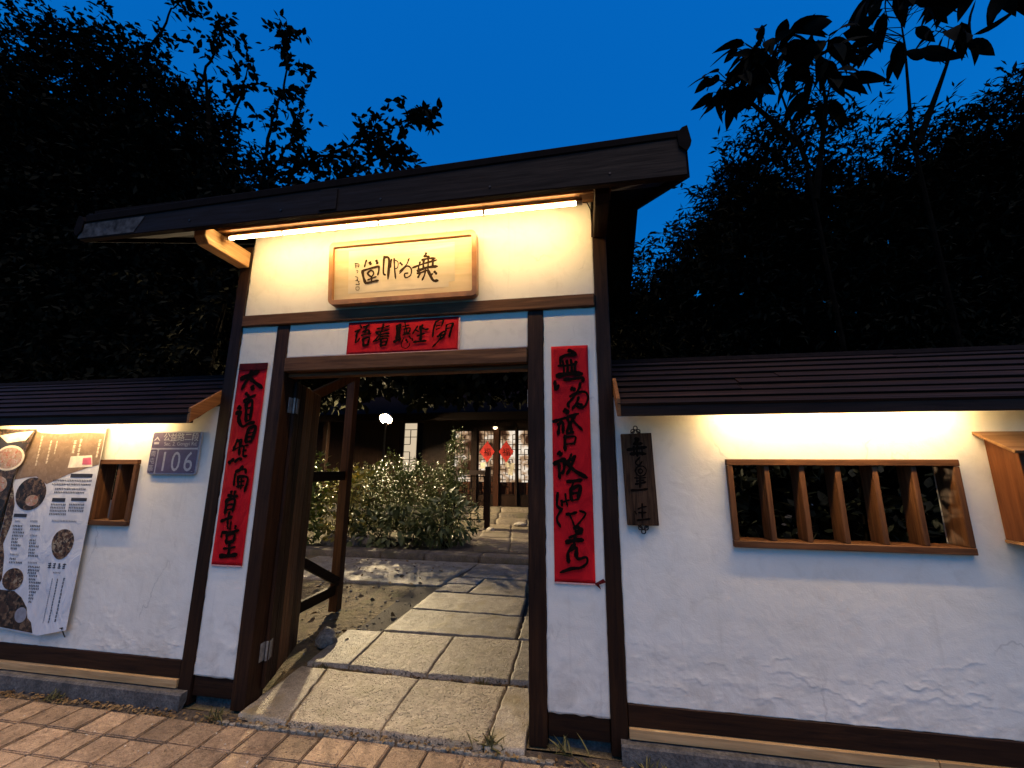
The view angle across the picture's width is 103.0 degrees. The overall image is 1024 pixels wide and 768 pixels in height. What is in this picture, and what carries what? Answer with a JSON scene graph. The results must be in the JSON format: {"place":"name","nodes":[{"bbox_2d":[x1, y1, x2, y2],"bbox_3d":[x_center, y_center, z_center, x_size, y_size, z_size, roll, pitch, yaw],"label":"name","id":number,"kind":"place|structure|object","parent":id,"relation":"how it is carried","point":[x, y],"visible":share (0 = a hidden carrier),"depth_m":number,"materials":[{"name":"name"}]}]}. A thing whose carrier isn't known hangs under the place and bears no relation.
{"place":"outdoors","nodes":[
{"label":"outdoors","id":0,"kind":"place"},
{"bbox_2d":[0,691,621,767],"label":"pavement","id":1,"kind":"structure","parent":0,"point":[44,734],"depth_m":2.29,"materials":[{"name":"brown brick"}]},
{"bbox_2d":[40,689,64,704],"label":"weed tuft","id":2,"kind":"object","parent":1,"relation":"on","point":[52,696],"visible":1,"depth_m":2.74,"materials":[{"name":"green plant"}]},
{"bbox_2d":[0,689,221,724],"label":"fallen leaves","id":3,"kind":"object","parent":1,"relation":"on","point":[10,694],"visible":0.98,"depth_m":2.67,"materials":[{"name":"brown plant"}]},
{"bbox_2d":[0,375,223,712],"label":"plaster wall","id":4,"kind":"structure","parent":1,"relation":"on","point":[121,642],"depth_m":2.96,"materials":[{"name":"white paint"}]},
{"bbox_2d":[0,429,36,519],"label":"menu banner","id":5,"kind":"object","parent":4,"relation":"attached to","point":[14,444],"visible":1,"depth_m":3.27,"materials":[{"name":"brown paper"}]},
{"bbox_2d":[0,426,106,636],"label":"menu banner","id":6,"kind":"object","parent":4,"relation":"attached to","point":[44,528],"visible":1,"depth_m":3.10,"materials":[{"name":"white plastic"}]},
{"bbox_2d":[2,459,140,525],"bbox_3d":[-3.411,0.841,3.209,1.174,0.483,0.136,-2,-12,10],"label":"window","id":7,"kind":"structure","parent":4,"relation":"in","point":[120,513],"depth_m":3.12,"materials":[{"name":"brown wood"}]},
{"bbox_2d":[147,431,202,474],"bbox_3d":[-2.540,0.517,3.062,0.432,0.320,0.023,-2,-12,10],"label":"house number plate","id":8,"kind":"object","parent":4,"relation":"attached to","point":[174,452],"visible":1,"depth_m":3.06,"materials":[{"name":"silver metal"}]},
{"bbox_2d":[197,706,227,725],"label":"weed tuft","id":9,"kind":"object","parent":1,"relation":"on","point":[215,714],"visible":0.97,"depth_m":2.54,"materials":[{"name":"green plant"}]},
{"bbox_2d":[24,715,469,767],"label":"fallen leaves","id":10,"kind":"object","parent":1,"relation":"on","point":[195,723],"visible":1,"depth_m":2.28,"materials":[{"name":"brown plant"}]},
{"bbox_2d":[229,717,518,759],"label":"fallen leaves","id":11,"kind":"object","parent":1,"relation":"on","point":[446,749],"visible":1,"depth_m":2.34,"materials":[{"name":"brown plant"}]},
{"bbox_2d":[466,726,506,755],"bbox_3d":[-0.122,2.020,2.300,0.240,0.195,0.156,-5,-13,24],"label":"weed tuft","id":12,"kind":"object","parent":1,"relation":"on","point":[490,741],"visible":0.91,"depth_m":2.27,"materials":[{"name":"green plant"}]},
{"bbox_2d":[547,733,589,767],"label":"weed tuft","id":13,"kind":"object","parent":1,"relation":"on","point":[562,749],"visible":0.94,"depth_m":2.25,"materials":[{"name":"green plant"}]},
{"bbox_2d":[535,755,632,767],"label":"fallen leaves","id":14,"kind":"object","parent":1,"relation":"on","point":[561,766],"visible":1,"depth_m":2.17,"materials":[{"name":"brown plant"}]},
{"bbox_2d":[633,756,666,767],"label":"weed tuft","id":15,"kind":"object","parent":1,"relation":"on","point":[642,766],"visible":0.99,"depth_m":2.13,"materials":[{"name":"green plant"}]},
{"bbox_2d":[611,345,1023,767],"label":"plaster wall","id":16,"kind":"structure","parent":1,"relation":"on","point":[770,649],"depth_m":2.23,"materials":[{"name":"white paint"}]},
{"bbox_2d":[620,426,658,533],"bbox_3d":[0.771,0.573,2.470,0.194,0.640,0.032,-2,-12,10],"label":"hanging sign","id":17,"kind":"object","parent":16,"relation":"attached to","point":[639,481],"visible":1,"depth_m":2.45,"materials":[{"name":"brown wood"}]},
{"bbox_2d":[725,459,978,555],"bbox_3d":[1.857,0.681,2.325,1.179,0.492,0.136,-2,-12,10],"label":"window","id":18,"kind":"structure","parent":16,"relation":"in","point":[958,526],"depth_m":2.28,"materials":[{"name":"brown wood"}]},
{"bbox_2d":[972,431,1023,545],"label":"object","id":19,"kind":"object","parent":16,"relation":"attached to","point":[1005,452],"visible":1,"depth_m":2.11,"materials":[{"name":"brown wood"}]},
{"bbox_2d":[233,563,528,757],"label":"garden path","id":20,"kind":"structure","parent":0,"point":[471,625],"depth_m":3.03,"materials":[{"name":"stone"}]},
{"bbox_2d":[323,666,525,687],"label":"fallen leaves","id":21,"kind":"object","parent":20,"relation":"on","point":[448,679],"visible":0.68,"depth_m":3.00,"materials":[{"name":"brown plant"}]},
{"bbox_2d":[474,676,491,684],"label":"weed tuft","id":22,"kind":"object","parent":20,"relation":"on","point":[481,682],"visible":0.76,"depth_m":2.96,"materials":[{"name":"green plant"}]},
{"bbox_2d":[107,515,797,550],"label":"terrace ground","id":23,"kind":"structure","parent":0,"point":[423,546],"depth_m":8.53,"materials":[{"name":"stone"}]},
{"bbox_2d":[320,533,350,545],"bbox_3d":[-3.395,3.022,7.898,0.633,0.256,0.401,-2,-12,10],"label":"garden rock","id":24,"kind":"object","parent":23,"relation":"on","point":[327,542],"visible":0.3,"depth_m":7.75,"materials":[{"name":"grey stone"}]},
{"bbox_2d":[351,534,372,546],"bbox_3d":[-2.844,2.969,7.696,0.416,0.237,0.318,-2,-12,10],"label":"garden rock","id":25,"kind":"object","parent":23,"relation":"on","point":[355,542],"visible":0.52,"depth_m":7.57,"materials":[{"name":"grey stone"}]},
{"bbox_2d":[379,413,392,516],"bbox_3d":[-3.377,2.197,10.669,0.339,2.909,0.298,-2,-12,10],"label":"garden lamp","id":26,"kind":"object","parent":23,"relation":"on","point":[386,418],"visible":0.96,"depth_m":10.84,"materials":[{"name":"metal"}]},
{"bbox_2d":[414,426,472,540],"bbox_3d":[-1.392,2.078,8.651,1.228,2.430,1.051,-2,-12,10],"label":"garden shrub","id":27,"kind":"object","parent":23,"relation":"on","point":[453,480],"visible":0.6,"depth_m":8.72,"materials":[{"name":"green plant"}]},
{"bbox_2d":[444,467,490,528],"bbox_3d":[-1.069,2.755,9.822,1.100,1.500,0.240,-2,-12,10],"label":"lattice fence","id":28,"kind":"object","parent":23,"relation":"on","point":[486,472],"visible":0.48,"depth_m":9.77,"materials":[{"name":"brown wood"}]},
{"bbox_2d":[108,500,812,761],"bbox_3d":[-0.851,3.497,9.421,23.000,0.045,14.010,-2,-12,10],"label":"garden ground","id":29,"kind":"structure","parent":0,"point":[347,615],"depth_m":4.24,"materials":[{"name":"soil"}]},
{"bbox_2d":[0,0,443,483],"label":"broadleaf tree","id":30,"kind":"object","parent":29,"relation":"on","point":[72,307],"visible":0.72,"depth_m":7.43,"materials":[{"name":"green plant"}]},
{"bbox_2d":[308,662,327,668],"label":"weed tuft","id":31,"kind":"object","parent":29,"relation":"on","point":[322,664],"visible":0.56,"depth_m":3.17,"materials":[{"name":"green plant"}]},
{"bbox_2d":[307,451,338,544],"bbox_3d":[-4.495,2.275,8.197,2.201,1.950,1.547,-2,-12,10],"label":"garden shrub","id":32,"kind":"object","parent":29,"relation":"on","point":[313,528],"visible":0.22,"depth_m":8.01,"materials":[{"name":"green plant"}]},
{"bbox_2d":[315,627,337,648],"bbox_3d":[-1.629,2.225,3.583,0.178,0.149,0.160,-5,-13,26],"label":"garden rock","id":33,"kind":"object","parent":29,"relation":"on","point":[325,637],"visible":0.97,"depth_m":3.53,"materials":[{"name":"grey stone"}]},
{"bbox_2d":[309,462,374,541],"bbox_3d":[-3.302,2.337,8.001,1.297,1.659,0.925,-2,-12,10],"label":"garden shrub","id":34,"kind":"object","parent":29,"relation":"on","point":[332,500],"visible":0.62,"depth_m":7.92,"materials":[{"name":"green plant"}]},
{"bbox_2d":[308,557,453,639],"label":"fallen leaves","id":35,"kind":"object","parent":29,"relation":"on","point":[359,596],"visible":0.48,"depth_m":5.22,"materials":[{"name":"brown plant"}]},
{"bbox_2d":[74,125,691,757],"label":"entrance gate","id":36,"kind":"structure","parent":29,"relation":"on","point":[546,275],"depth_m":2.80,"materials":[{"name":"white paint"}]},
{"bbox_2d":[211,363,267,566],"bbox_3d":[-1.974,0.553,2.963,0.252,1.450,0.011,-2,-12,10],"label":"red scroll","id":37,"kind":"object","parent":36,"relation":"attached to","point":[230,533],"visible":1,"depth_m":2.96,"materials":[{"name":"paper"}]},
{"bbox_2d":[260,382,320,688],"bbox_3d":[-1.752,1.084,3.277,0.061,2.120,0.718,2,-12,-11],"label":"door","id":38,"kind":"structure","parent":36,"relation":"in","point":[292,528],"depth_m":3.17,"materials":[{"name":"brown wood"}]},
{"bbox_2d":[328,230,478,307],"bbox_3d":[-0.805,-0.849,2.997,1.140,0.506,0.137,-2,-12,10],"label":"name plaque","id":39,"kind":"object","parent":36,"relation":"attached to","point":[441,266],"visible":1,"depth_m":2.97,"materials":[{"name":"brown wood"}]},
{"bbox_2d":[346,316,460,354],"bbox_3d":[-0.792,-0.348,2.941,0.864,0.256,0.011,-2,-12,10],"label":"red scroll","id":40,"kind":"object","parent":36,"relation":"attached to","point":[412,335],"visible":1,"depth_m":2.94,"materials":[{"name":"paper"}]},
{"bbox_2d":[224,198,592,240],"bbox_3d":[-0.788,-1.067,2.932,2.687,0.118,0.283,-2,-12,10],"label":"tube lamp","id":41,"kind":"object","parent":36,"relation":"attached to","point":[455,214],"visible":1,"depth_m":2.79,"materials":[{"name":"white plastic"}]},
{"bbox_2d":[551,345,605,588],"bbox_3d":[0.406,0.477,2.563,0.305,1.498,0.015,-2,-12,10],"label":"red scroll","id":42,"kind":"object","parent":36,"relation":"attached to","point":[574,556],"visible":1,"depth_m":2.56,"materials":[{"name":"paper"}]},
{"bbox_2d":[303,556,477,586],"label":"patio slab","id":43,"kind":"structure","parent":29,"relation":"on","point":[435,577],"depth_m":6.08,"materials":[{"name":"grey stone"}]},
{"bbox_2d":[334,447,451,540],"bbox_3d":[-2.503,2.307,8.611,2.618,1.949,1.392,-2,-12,10],"label":"garden shrub","id":44,"kind":"object","parent":29,"relation":"on","point":[373,504],"visible":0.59,"depth_m":8.48,"materials":[{"name":"green plant"}]},
{"bbox_2d":[346,504,446,547],"bbox_3d":[-2.222,2.754,7.706,2.145,0.964,1.092,-2,-12,10],"label":"garden shrub","id":45,"kind":"object","parent":29,"relation":"on","point":[385,539],"visible":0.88,"depth_m":7.60,"materials":[{"name":"green plant"}]},
{"bbox_2d":[306,546,527,564],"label":"terrace","id":46,"kind":"structure","parent":29,"relation":"on","point":[447,556],"depth_m":6.92,"materials":[{"name":"stone"}]},
{"bbox_2d":[314,384,527,518],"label":"tea house","id":47,"kind":"structure","parent":29,"relation":"on","point":[428,435],"depth_m":11.91,"materials":[{"name":"brown wood"}]},
{"bbox_2d":[402,422,418,474],"bbox_3d":[-3.054,1.926,12.220,0.460,1.540,0.080,-2,-12,10],"label":"lattice window","id":48,"kind":"structure","parent":47,"relation":"in","point":[410,432],"depth_m":12.27,"materials":[{"name":"white paper"}]},
{"bbox_2d":[453,430,471,504],"bbox_3d":[-1.434,2.414,11.844,0.550,2.130,0.090,-2,-12,10],"label":"lattice window","id":49,"kind":"structure","parent":47,"relation":"in","point":[467,434],"depth_m":11.91,"materials":[{"name":"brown wood"}]},
{"bbox_2d":[476,430,493,505],"bbox_3d":[-0.754,2.394,11.730,0.490,2.130,0.090,-2,-12,10],"label":"lattice door","id":50,"kind":"structure","parent":47,"relation":"in","point":[484,436],"depth_m":11.76,"materials":[{"name":"brown wood"}]},
{"bbox_2d":[480,441,494,461],"bbox_3d":[-0.714,1.947,11.716,0.440,0.620,0.005,-2,-12,10],"label":"red diamond","id":51,"kind":"object","parent":47,"relation":"attached to","point":[487,451],"visible":1,"depth_m":11.72,"materials":[{"name":"paper"}]},
{"bbox_2d":[499,441,513,461],"bbox_3d":[-0.167,1.931,11.624,0.440,0.620,0.005,-2,-12,10],"label":"red diamond","id":52,"kind":"object","parent":47,"relation":"attached to","point":[506,451],"visible":1,"depth_m":11.62,"materials":[{"name":"paper"}]},
{"bbox_2d":[499,430,515,505],"bbox_3d":[-0.123,2.375,11.624,0.490,2.130,0.090,-2,-12,10],"label":"lattice door","id":53,"kind":"structure","parent":47,"relation":"in","point":[507,483],"depth_m":11.58,"materials":[{"name":"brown wood"}]},
{"bbox_2d":[517,429,527,506],"bbox_3d":[0.409,2.360,11.535,0.510,2.130,0.090,-2,-12,10],"label":"lattice window","id":54,"kind":"structure","parent":47,"relation":"in","point":[522,499],"depth_m":11.55,"materials":[{"name":"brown wood"}]},
{"bbox_2d":[410,484,481,548],"bbox_3d":[-1.236,2.520,7.695,1.346,1.264,1.074,3,-12,-13],"label":"garden shrub","id":55,"kind":"object","parent":29,"relation":"on","point":[427,509],"visible":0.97,"depth_m":7.55,"materials":[{"name":"green plant"}]},
{"bbox_2d":[435,506,527,525],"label":"house steps","id":56,"kind":"structure","parent":29,"relation":"on","point":[506,515],"depth_m":10.66,"materials":[{"name":"stone"}]},
{"bbox_2d":[298,333,670,415],"bbox_3d":[-2.956,0.396,10.325,14.034,6.429,2.651,-2,-12,10],"label":"garden tree","id":57,"kind":"object","parent":29,"relation":"on","point":[419,393],"visible":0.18,"depth_m":9.82,"materials":[{"name":"green plant"}]},
{"bbox_2d":[111,325,932,514],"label":"distant trees","id":58,"kind":"object","parent":29,"relation":"on","point":[931,511],"depth_m":14.29,"materials":[{"name":"green plant"}]},
{"bbox_2d":[687,13,888,540],"bbox_3d":[2.533,-0.615,3.366,1.665,5.670,0.834,-2,-12,10],"label":"leaved tree","id":59,"kind":"object","parent":29,"relation":"on","point":[756,68],"visible":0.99,"depth_m":3.75,"materials":[{"name":"green plant"}]},
{"bbox_2d":[608,60,1023,542],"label":"fine leaved tree","id":60,"kind":"object","parent":29,"relation":"on","point":[754,273],"visible":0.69,"depth_m":4.77,"materials":[{"name":"green plant"}]},
{"bbox_2d":[732,465,946,543],"bbox_3d":[2.112,1.277,3.306,2.810,1.891,0.947,-2,-12,10],"label":"garden shrub","id":61,"kind":"object","parent":29,"relation":"on","point":[744,483],"visible":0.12,"depth_m":3.20,"materials":[{"name":"green plant"}]},
{"bbox_2d":[846,0,1021,346],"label":"leaved tree","id":62,"kind":"object","parent":29,"relation":"on","point":[960,35],"visible":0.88,"depth_m":3.62,"materials":[{"name":"green plant"}]},
{"bbox_2d":[917,0,1023,38],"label":"leaved tree","id":63,"kind":"object","parent":29,"relation":"on","point":[995,8],"visible":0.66,"depth_m":3.73,"materials":[{"name":"green plant"}]},
{"bbox_2d":[445,524,527,553],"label":"path","id":64,"kind":"structure","parent":0,"point":[506,539],"depth_m":7.95,"materials":[{"name":"stone"}]},
{"bbox_2d":[0,0,1023,295],"label":"sky","id":65,"kind":"structure","parent":0,"point":[508,77],"materials":[{"name":"blue"}]},
{"bbox_2d":[514,522,526,526],"bbox_3d":[0.203,3.433,9.981,0.330,0.103,0.196,-2,-12,10],"label":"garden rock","id":66,"kind":"object","parent":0,"point":[523,524],"visible":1,"depth_m":9.91,"materials":[{"name":"beige stone"}]}
]}

